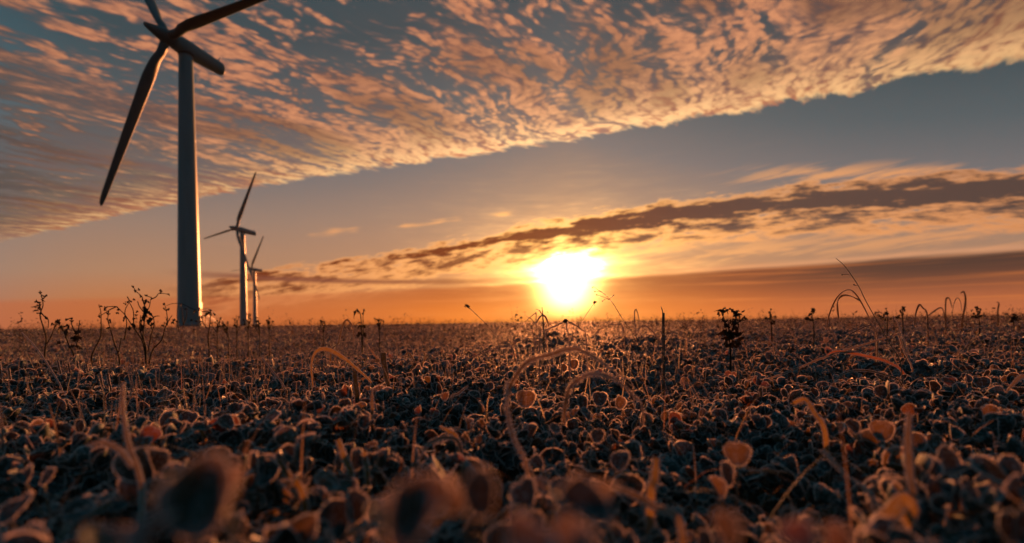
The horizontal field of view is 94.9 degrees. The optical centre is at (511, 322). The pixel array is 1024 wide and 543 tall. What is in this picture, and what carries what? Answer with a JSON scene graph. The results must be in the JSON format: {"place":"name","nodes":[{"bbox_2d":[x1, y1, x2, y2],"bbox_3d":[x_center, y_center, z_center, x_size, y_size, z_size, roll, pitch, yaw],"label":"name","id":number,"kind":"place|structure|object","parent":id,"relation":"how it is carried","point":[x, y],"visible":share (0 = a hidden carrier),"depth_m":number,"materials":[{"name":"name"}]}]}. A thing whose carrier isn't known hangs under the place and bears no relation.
{"place":"outdoors","nodes":[
{"label":"outdoors","id":0,"kind":"place"},
{"bbox_2d":[22,332,62,391],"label":"bent grass","id":1,"kind":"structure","parent":0,"point":[42,356],"depth_m":1.01,"materials":[{"name":"plant"}]},
{"bbox_2d":[262,357,286,395],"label":"bent grass","id":2,"kind":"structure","parent":0,"point":[272,371],"depth_m":0.92,"materials":[{"name":"plant"}]},
{"bbox_2d":[276,458,311,542],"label":"bent grass","id":3,"kind":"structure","parent":0,"point":[297,484],"depth_m":0.35,"materials":[{"name":"brown plant"}]},
{"bbox_2d":[336,438,354,478],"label":"bent grass","id":4,"kind":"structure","parent":0,"point":[347,463],"depth_m":0.40,"materials":[{"name":"brown plant"}]},
{"bbox_2d":[416,434,463,462],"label":"bent grass","id":5,"kind":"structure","parent":0,"point":[446,437],"depth_m":0.47,"materials":[{"name":"plant"}]},
{"bbox_2d":[439,426,459,478],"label":"bent grass","id":6,"kind":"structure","parent":0,"point":[450,432],"depth_m":0.51,"materials":[{"name":"brown plant"}]},
{"bbox_2d":[0,323,1023,408],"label":"frosted clover field","id":7,"kind":"structure","parent":0,"point":[925,363],"depth_m":1.65,"materials":[{"name":"brown plant"}]},
{"bbox_2d":[0,0,1023,329],"label":"sky","id":8,"kind":"structure","parent":0,"point":[427,159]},
{"bbox_2d":[15,326,1023,542],"bbox_3d":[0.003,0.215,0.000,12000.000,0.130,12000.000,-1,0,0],"label":"ground","id":9,"kind":"structure","parent":0,"point":[752,500],"depth_m":0.57,"materials":[{"name":"soil"}]},
{"bbox_2d":[34,291,60,358],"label":"dead weed","id":10,"kind":"object","parent":9,"relation":"on","point":[57,321],"visible":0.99,"depth_m":1.75,"materials":[{"name":"brown plant"}]},
{"bbox_2d":[0,463,96,538],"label":"clover plant","id":11,"kind":"object","parent":9,"relation":"on","point":[11,511],"visible":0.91,"depth_m":0.30,"materials":[{"name":"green plant"}]},
{"bbox_2d":[54,317,82,361],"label":"dead weed","id":12,"kind":"object","parent":9,"relation":"on","point":[76,337],"visible":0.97,"depth_m":1.75,"materials":[{"name":"brown plant"}]},
{"bbox_2d":[57,501,114,540],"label":"bent grass","id":13,"kind":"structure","parent":9,"relation":"on","point":[64,530],"depth_m":0.30,"materials":[{"name":"brown plant"}]},
{"bbox_2d":[90,305,118,365],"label":"dead weed","id":14,"kind":"object","parent":9,"relation":"on","point":[106,312],"visible":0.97,"depth_m":1.60,"materials":[{"name":"brown plant"}]},
{"bbox_2d":[106,313,121,365],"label":"dead weed","id":15,"kind":"object","parent":9,"relation":"on","point":[117,350],"visible":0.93,"depth_m":1.60,"materials":[{"name":"brown plant"}]},
{"bbox_2d":[81,511,178,542],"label":"clover plant","id":16,"kind":"object","parent":9,"relation":"on","point":[149,528],"visible":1,"depth_m":0.12,"materials":[{"name":"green plant"}]},
{"bbox_2d":[116,296,144,355],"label":"dead weed","id":17,"kind":"object","parent":9,"relation":"on","point":[133,325],"visible":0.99,"depth_m":1.60,"materials":[{"name":"brown plant"}]},
{"bbox_2d":[120,382,145,520],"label":"bent grass","id":18,"kind":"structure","parent":9,"relation":"on","point":[138,472],"depth_m":0.34,"materials":[{"name":"plant"}]},
{"bbox_2d":[87,439,134,467],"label":"bent grass","id":19,"kind":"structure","parent":18,"relation":"attached to","point":[125,457],"depth_m":0.32,"materials":[{"name":"plant"}]},
{"bbox_2d":[131,286,169,366],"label":"dead weed","id":20,"kind":"object","parent":9,"relation":"on","point":[143,318],"visible":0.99,"depth_m":1.60,"materials":[{"name":"brown plant"}]},
{"bbox_2d":[148,303,173,366],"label":"dead weed","id":21,"kind":"object","parent":9,"relation":"on","point":[167,320],"visible":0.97,"depth_m":1.60,"materials":[{"name":"brown plant"}]},
{"bbox_2d":[133,424,193,452],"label":"clover plant","id":22,"kind":"object","parent":9,"relation":"on","point":[149,435],"visible":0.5,"depth_m":0.47,"materials":[{"name":"brown plant"}]},
{"bbox_2d":[99,0,265,326],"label":"wind turbine","id":23,"kind":"object","parent":9,"relation":"on","point":[189,53],"visible":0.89,"depth_m":73.70,"materials":[{"name":"paint"}]},
{"bbox_2d":[167,303,215,356],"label":"dead weed","id":24,"kind":"object","parent":9,"relation":"on","point":[205,315],"visible":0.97,"depth_m":1.90,"materials":[{"name":"brown plant"}]},
{"bbox_2d":[182,425,207,441],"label":"bent grass","id":25,"kind":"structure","parent":9,"relation":"on","point":[202,432],"depth_m":0.53,"materials":[{"name":"brown plant"}]},
{"bbox_2d":[148,449,244,542],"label":"clover plant","id":26,"kind":"object","parent":9,"relation":"on","point":[199,493],"visible":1,"depth_m":0.13,"materials":[{"name":"green plant"}]},
{"bbox_2d":[211,317,221,361],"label":"dead weed","id":27,"kind":"object","parent":9,"relation":"on","point":[218,325],"visible":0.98,"depth_m":2.40,"materials":[{"name":"brown plant"}]},
{"bbox_2d":[222,321,228,358],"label":"dead weed","id":28,"kind":"object","parent":9,"relation":"on","point":[226,329],"visible":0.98,"depth_m":2.40,"materials":[{"name":"brown plant"}]},
{"bbox_2d":[203,172,256,325],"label":"wind turbine","id":29,"kind":"object","parent":9,"relation":"on","point":[243,264],"visible":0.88,"depth_m":215.56,"materials":[{"name":"paint"}]},
{"bbox_2d":[233,316,241,359],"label":"dead weed","id":30,"kind":"object","parent":9,"relation":"on","point":[235,325],"visible":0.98,"depth_m":2.40,"materials":[{"name":"brown plant"}]},
{"bbox_2d":[243,313,250,356],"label":"dead weed","id":31,"kind":"object","parent":9,"relation":"on","point":[249,322],"visible":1,"depth_m":2.40,"materials":[{"name":"brown plant"}]},
{"bbox_2d":[233,236,263,324],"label":"wind turbine","id":32,"kind":"object","parent":9,"relation":"on","point":[253,275],"visible":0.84,"depth_m":367.15,"materials":[{"name":"paint"}]},
{"bbox_2d":[238,440,267,542],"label":"clover plant","id":33,"kind":"object","parent":9,"relation":"on","point":[249,498],"visible":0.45,"depth_m":0.38,"materials":[{"name":"brown plant"}]},
{"bbox_2d":[252,317,260,357],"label":"dead weed","id":34,"kind":"object","parent":9,"relation":"on","point":[258,325],"visible":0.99,"depth_m":2.40,"materials":[{"name":"brown plant"}]},
{"bbox_2d":[265,315,273,357],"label":"dead weed","id":35,"kind":"object","parent":9,"relation":"on","point":[268,322],"visible":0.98,"depth_m":2.40,"materials":[{"name":"brown plant"}]},
{"bbox_2d":[320,319,325,355],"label":"dead weed","id":36,"kind":"object","parent":9,"relation":"on","point":[321,321],"visible":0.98,"depth_m":2.40,"materials":[{"name":"brown plant"}]},
{"bbox_2d":[329,319,353,361],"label":"bent grass","id":37,"kind":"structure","parent":9,"relation":"on","point":[339,337],"depth_m":1.83,"materials":[{"name":"brown plant"}]},
{"bbox_2d":[310,347,374,388],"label":"bent grass","id":38,"kind":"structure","parent":9,"relation":"on","point":[337,354],"depth_m":0.96,"materials":[{"name":"brown plant"}]},
{"bbox_2d":[352,371,359,402],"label":"bent grass","id":39,"kind":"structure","parent":9,"relation":"on","point":[355,385],"depth_m":0.72,"materials":[{"name":"brown plant"}]},
{"bbox_2d":[353,309,366,352],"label":"dead weed","id":40,"kind":"object","parent":9,"relation":"on","point":[361,326],"visible":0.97,"depth_m":2.30,"materials":[{"name":"brown plant"}]},
{"bbox_2d":[361,452,371,508],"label":"bent grass","id":41,"kind":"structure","parent":9,"relation":"on","point":[366,471],"depth_m":0.40,"materials":[{"name":"brown"}]},
{"bbox_2d":[369,389,374,438],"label":"bent grass","id":42,"kind":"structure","parent":9,"relation":"on","point":[372,406],"depth_m":0.62,"materials":[{"name":"plant"}]},
{"bbox_2d":[374,318,383,352],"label":"dead weed","id":43,"kind":"object","parent":9,"relation":"on","point":[378,324],"visible":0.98,"depth_m":2.40,"materials":[{"name":"brown plant"}]},
{"bbox_2d":[380,353,390,386],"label":"bent grass","id":44,"kind":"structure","parent":9,"relation":"on","point":[383,357],"depth_m":0.88,"materials":[{"name":"brown plant"}]},
{"bbox_2d":[366,470,453,542],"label":"clover plant","id":45,"kind":"object","parent":9,"relation":"on","point":[406,510],"visible":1,"depth_m":0.12,"materials":[{"name":"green plant"}]},
{"bbox_2d":[415,392,448,427],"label":"clover plant","id":46,"kind":"object","parent":9,"relation":"on","point":[444,397],"visible":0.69,"depth_m":0.69,"materials":[{"name":"brown plant"}]},
{"bbox_2d":[447,385,468,420],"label":"bent grass","id":47,"kind":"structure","parent":9,"relation":"on","point":[456,394],"depth_m":0.73,"materials":[{"name":"plant"}]},
{"bbox_2d":[441,465,496,542],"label":"clover plant","id":48,"kind":"object","parent":9,"relation":"on","point":[476,495],"visible":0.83,"depth_m":0.14,"materials":[{"name":"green plant"}]},
{"bbox_2d":[464,304,500,384],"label":"seeding grass","id":49,"kind":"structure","parent":9,"relation":"on","point":[467,306],"depth_m":1.10,"materials":[{"name":"plant"}]},
{"bbox_2d":[463,345,516,363],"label":"bent grass","id":50,"kind":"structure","parent":9,"relation":"on","point":[494,349],"depth_m":1.42,"materials":[{"name":"plant"}]},
{"bbox_2d":[0,315,1023,542],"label":"grass and stubble","id":51,"kind":"structure","parent":9,"relation":"on","point":[2,443],"depth_m":1.17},
{"bbox_2d":[0,364,1023,542],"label":"frosted clover","id":52,"kind":"object","parent":9,"relation":"on","point":[990,513],"visible":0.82,"depth_m":0.51,"materials":[{"name":"green plant"}]},
{"bbox_2d":[0,315,1023,348],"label":"clover field beyond","id":53,"kind":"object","parent":9,"relation":"on","point":[204,338],"visible":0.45,"depth_m":7.21,"materials":[{"name":"brown plant"}]},
{"bbox_2d":[0,302,1023,352],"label":"weeds on the skyline","id":54,"kind":"object","parent":9,"relation":"on","point":[20,330],"visible":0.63,"depth_m":7.00,"materials":[{"name":"plant"}]},
{"bbox_2d":[503,381,530,477],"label":"bent grass","id":55,"kind":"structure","parent":9,"relation":"on","point":[521,453],"depth_m":0.42,"materials":[{"name":"plant"}]},
{"bbox_2d":[500,325,534,353],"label":"bent grass","id":56,"kind":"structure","parent":9,"relation":"on","point":[526,329],"depth_m":1.92,"materials":[{"name":"plant"}]},
{"bbox_2d":[501,390,535,423],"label":"clover plant","id":57,"kind":"object","parent":9,"relation":"on","point":[526,399],"visible":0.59,"depth_m":0.66,"materials":[{"name":"brown plant"}]},
{"bbox_2d":[520,312,536,354],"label":"bent grass","id":58,"kind":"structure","parent":9,"relation":"on","point":[536,329],"depth_m":2.00,"materials":[{"name":"plant"}]},
{"bbox_2d":[507,476,568,530],"bbox_3d":[0.019,0.150,0.320,0.044,0.098,0.037,-1,0,-39],"label":"clover plant","id":59,"kind":"object","parent":9,"relation":"on","point":[523,492],"visible":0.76,"depth_m":0.32,"materials":[{"name":"brown plant"}]},
{"bbox_2d":[535,309,548,385],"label":"grass tuft","id":60,"kind":"object","parent":9,"relation":"on","point":[543,316],"visible":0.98,"depth_m":1.30,"materials":[{"name":"plant"}]},
{"bbox_2d":[504,510,595,542],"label":"clover plant","id":61,"kind":"object","parent":9,"relation":"on","point":[523,527],"visible":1,"depth_m":0.11,"materials":[{"name":"brown plant"}]},
{"bbox_2d":[539,319,587,398],"bbox_3d":[0.128,0.105,1.144,0.138,0.229,0.020,-1,0,-20],"label":"grass tuft","id":62,"kind":"object","parent":9,"relation":"on","point":[565,320],"visible":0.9,"depth_m":1.14,"materials":[{"name":"brown plant"}]},
{"bbox_2d":[504,345,634,409],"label":"bent grass","id":63,"kind":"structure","parent":9,"relation":"on","point":[525,363],"depth_m":0.46,"materials":[{"name":"plant"}]},
{"bbox_2d":[561,359,578,405],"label":"clover plant","id":64,"kind":"object","parent":9,"relation":"on","point":[573,363],"visible":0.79,"depth_m":0.94,"materials":[{"name":"brown plant"}]},
{"bbox_2d":[528,423,629,481],"bbox_3d":[0.072,0.156,0.460,0.100,0.099,0.080,-1,0,27],"label":"clover plant","id":65,"kind":"object","parent":9,"relation":"on","point":[619,460],"visible":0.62,"depth_m":0.45,"materials":[{"name":"brown plant"}]},
{"bbox_2d":[553,471,618,542],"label":"clover plant","id":66,"kind":"object","parent":9,"relation":"on","point":[581,494],"visible":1,"depth_m":0.14,"materials":[{"name":"brown plant"}]},
{"bbox_2d":[577,391,626,442],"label":"clover plant","id":67,"kind":"object","parent":9,"relation":"on","point":[599,398],"visible":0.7,"depth_m":0.68,"materials":[{"name":"brown plant"}]},
{"bbox_2d":[561,370,644,463],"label":"bent grass","id":68,"kind":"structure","parent":9,"relation":"on","point":[578,379],"depth_m":0.46,"materials":[{"name":"plant"}]},
{"bbox_2d":[593,324,624,355],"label":"bent grass","id":69,"kind":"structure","parent":9,"relation":"on","point":[616,325],"depth_m":1.92,"materials":[{"name":"plant"}]},
{"bbox_2d":[592,286,655,392],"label":"seeding grass","id":70,"kind":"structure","parent":9,"relation":"on","point":[631,331],"depth_m":1.10,"materials":[{"name":"plant"}]},
{"bbox_2d":[630,324,661,357],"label":"bent grass","id":71,"kind":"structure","parent":9,"relation":"on","point":[648,342],"depth_m":1.57,"materials":[{"name":"plant"}]},
{"bbox_2d":[614,483,686,542],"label":"bent grass","id":72,"kind":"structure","parent":9,"relation":"on","point":[662,509],"depth_m":0.30,"materials":[{"name":"plant"}]},
{"bbox_2d":[644,456,660,536],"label":"bent grass","id":73,"kind":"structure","parent":9,"relation":"on","point":[652,486],"depth_m":0.34,"materials":[{"name":"brown plant"}]},
{"bbox_2d":[628,325,677,382],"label":"bent grass","id":74,"kind":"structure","parent":9,"relation":"on","point":[661,343],"depth_m":1.45,"materials":[{"name":"plant"}]},
{"bbox_2d":[661,307,664,395],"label":"grass tuft","id":75,"kind":"object","parent":9,"relation":"on","point":[663,344],"visible":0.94,"depth_m":1.05,"materials":[{"name":"plant"}]},
{"bbox_2d":[708,442,752,515],"bbox_3d":[0.174,0.152,0.382,0.058,0.104,0.020,-1,0,-39],"label":"clover plant","id":76,"kind":"object","parent":9,"relation":"on","point":[737,454],"visible":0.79,"depth_m":0.39,"materials":[{"name":"brown plant"}]},
{"bbox_2d":[713,307,747,371],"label":"thistle","id":77,"kind":"object","parent":9,"relation":"on","point":[730,334],"visible":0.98,"depth_m":1.45,"materials":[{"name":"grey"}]},
{"bbox_2d":[764,308,776,346],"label":"dead weed","id":78,"kind":"object","parent":9,"relation":"on","point":[770,315],"visible":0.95,"depth_m":2.30,"materials":[{"name":"brown plant"}]},
{"bbox_2d":[712,509,855,542],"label":"clover plant","id":79,"kind":"object","parent":9,"relation":"on","point":[726,526],"visible":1,"depth_m":0.13,"materials":[{"name":"brown plant"}]},
{"bbox_2d":[793,397,829,504],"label":"bent grass","id":80,"kind":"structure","parent":9,"relation":"on","point":[821,422],"depth_m":0.51,"materials":[{"name":"brown plant"}]},
{"bbox_2d":[805,308,820,346],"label":"dead weed","id":81,"kind":"object","parent":9,"relation":"on","point":[810,314],"visible":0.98,"depth_m":2.30,"materials":[{"name":"brown plant"}]},
{"bbox_2d":[820,449,878,513],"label":"bent grass","id":82,"kind":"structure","parent":9,"relation":"on","point":[872,499],"depth_m":0.34,"materials":[{"name":"plant"}]},
{"bbox_2d":[826,289,877,377],"bbox_3d":[0.900,0.050,1.265,0.125,0.280,0.090,-1,0,-25],"label":"grass tuft","id":83,"kind":"object","parent":9,"relation":"on","point":[873,327],"visible":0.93,"depth_m":1.25,"materials":[{"name":"brown plant"}]},
{"bbox_2d":[833,369,903,387],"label":"bent grass","id":84,"kind":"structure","parent":9,"relation":"on","point":[872,371],"depth_m":0.88,"materials":[{"name":"brown plant"}]},
{"bbox_2d":[836,258,902,383],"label":"seeding grass","id":85,"kind":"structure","parent":9,"relation":"on","point":[877,321],"depth_m":1.02,"materials":[{"name":"plant"}]},
{"bbox_2d":[878,308,891,344],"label":"dead weed","id":86,"kind":"object","parent":9,"relation":"on","point":[887,314],"visible":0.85,"depth_m":2.30,"materials":[{"name":"brown plant"}]},
{"bbox_2d":[844,418,926,473],"bbox_3d":[0.393,0.154,0.488,0.078,0.106,0.028,-1,0,12],"label":"clover plant","id":87,"kind":"object","parent":9,"relation":"on","point":[882,430],"visible":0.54,"depth_m":0.49,"materials":[{"name":"brown plant"}]},
{"bbox_2d":[868,491,918,530],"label":"leaf","id":88,"kind":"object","parent":9,"relation":"on","point":[898,504],"depth_m":0.28,"materials":[{"name":"orange plant"}]},
{"bbox_2d":[895,306,905,345],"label":"dead weed","id":89,"kind":"object","parent":9,"relation":"on","point":[901,312],"visible":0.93,"depth_m":2.30,"materials":[{"name":"brown plant"}]},
{"bbox_2d":[893,316,908,353],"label":"bent grass","id":90,"kind":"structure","parent":9,"relation":"on","point":[902,336],"depth_m":1.38,"materials":[{"name":"plant"}]},
{"bbox_2d":[914,304,928,346],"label":"bent grass","id":91,"kind":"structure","parent":9,"relation":"on","point":[920,305],"depth_m":2.00,"materials":[{"name":"brown plant"}]},
{"bbox_2d":[905,327,937,347],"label":"bent grass","id":92,"kind":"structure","parent":9,"relation":"on","point":[929,331],"depth_m":1.79,"materials":[{"name":"plant"}]},
{"bbox_2d":[921,307,945,331],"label":"bent grass","id":93,"kind":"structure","parent":9,"relation":"on","point":[933,312],"depth_m":3.04,"materials":[{"name":"brown plant"}]},
{"bbox_2d":[945,297,952,331],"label":"bent grass","id":94,"kind":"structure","parent":9,"relation":"on","point":[946,298],"depth_m":3.52,"materials":[{"name":"brown plant"}]},
{"bbox_2d":[951,298,961,340],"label":"bent grass","id":95,"kind":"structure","parent":9,"relation":"on","point":[951,316],"depth_m":2.30,"materials":[{"name":"brown plant"}]},
{"bbox_2d":[941,373,972,400],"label":"clover plant","id":96,"kind":"object","parent":9,"relation":"on","point":[949,380],"visible":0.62,"depth_m":0.84,"materials":[{"name":"brown plant"}]},
{"bbox_2d":[937,319,980,333],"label":"bent grass","id":97,"kind":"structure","parent":9,"relation":"on","point":[960,320],"depth_m":2.40,"materials":[{"name":"brown plant"}]},
{"bbox_2d":[926,404,999,453],"bbox_3d":[0.527,0.155,0.542,0.213,0.102,0.022,-1,0,-33],"label":"clover plant","id":98,"kind":"object","parent":9,"relation":"on","point":[935,442],"visible":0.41,"depth_m":0.50,"materials":[{"name":"brown plant"}]},
{"bbox_2d":[961,291,966,331],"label":"bent grass","id":99,"kind":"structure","parent":9,"relation":"on","point":[964,308],"depth_m":3.52,"materials":[{"name":"brown plant"}]},
{"bbox_2d":[933,444,1002,515],"bbox_3d":[0.335,0.146,0.340,0.066,0.112,0.029,-1,0,-20],"label":"clover plant","id":100,"kind":"object","parent":9,"relation":"on","point":[949,459],"visible":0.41,"depth_m":0.35,"materials":[{"name":"brown plant"}]},
{"bbox_2d":[970,306,982,339],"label":"dead weed","id":101,"kind":"object","parent":9,"relation":"on","point":[978,315],"visible":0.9,"depth_m":2.30,"materials":[{"name":"brown plant"}]},
{"bbox_2d":[973,376,991,390],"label":"clover plant","id":102,"kind":"object","parent":9,"relation":"on","point":[983,382],"visible":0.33,"depth_m":0.84,"materials":[{"name":"brown plant"}]},
{"bbox_2d":[965,325,999,350],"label":"bent grass","id":103,"kind":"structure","parent":9,"relation":"on","point":[987,328],"depth_m":1.79,"materials":[{"name":"plant"}]},
{"bbox_2d":[1005,374,1023,392],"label":"bent grass","id":104,"kind":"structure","parent":9,"relation":"on","point":[1017,379],"depth_m":0.67,"materials":[{"name":"plant"}]},
{"bbox_2d":[1010,313,1020,334],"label":"dead weed","id":105,"kind":"object","parent":9,"relation":"on","point":[1014,317],"visible":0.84,"depth_m":2.30,"materials":[{"name":"brown plant"}]},
{"bbox_2d":[561,301,596,374],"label":"seeding grass","id":106,"kind":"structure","parent":0,"point":[594,302],"depth_m":1.28,"materials":[{"name":"plant"}]},
{"bbox_2d":[634,309,639,348],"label":"bent grass","id":107,"kind":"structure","parent":0,"point":[635,324],"depth_m":2.31,"materials":[{"name":"plant"}]},
{"bbox_2d":[768,333,913,378],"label":"bent grass","id":108,"kind":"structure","parent":0,"point":[847,349],"depth_m":1.14,"materials":[{"name":"plant"}]},
{"bbox_2d":[823,350,904,373],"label":"bent grass","id":109,"kind":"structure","parent":0,"point":[867,356],"depth_m":1.09,"materials":[{"name":"brown plant"}]},
{"bbox_2d":[903,412,918,501],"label":"bent grass","id":110,"kind":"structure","parent":0,"point":[909,467],"depth_m":0.33,"materials":[{"name":"plant"}]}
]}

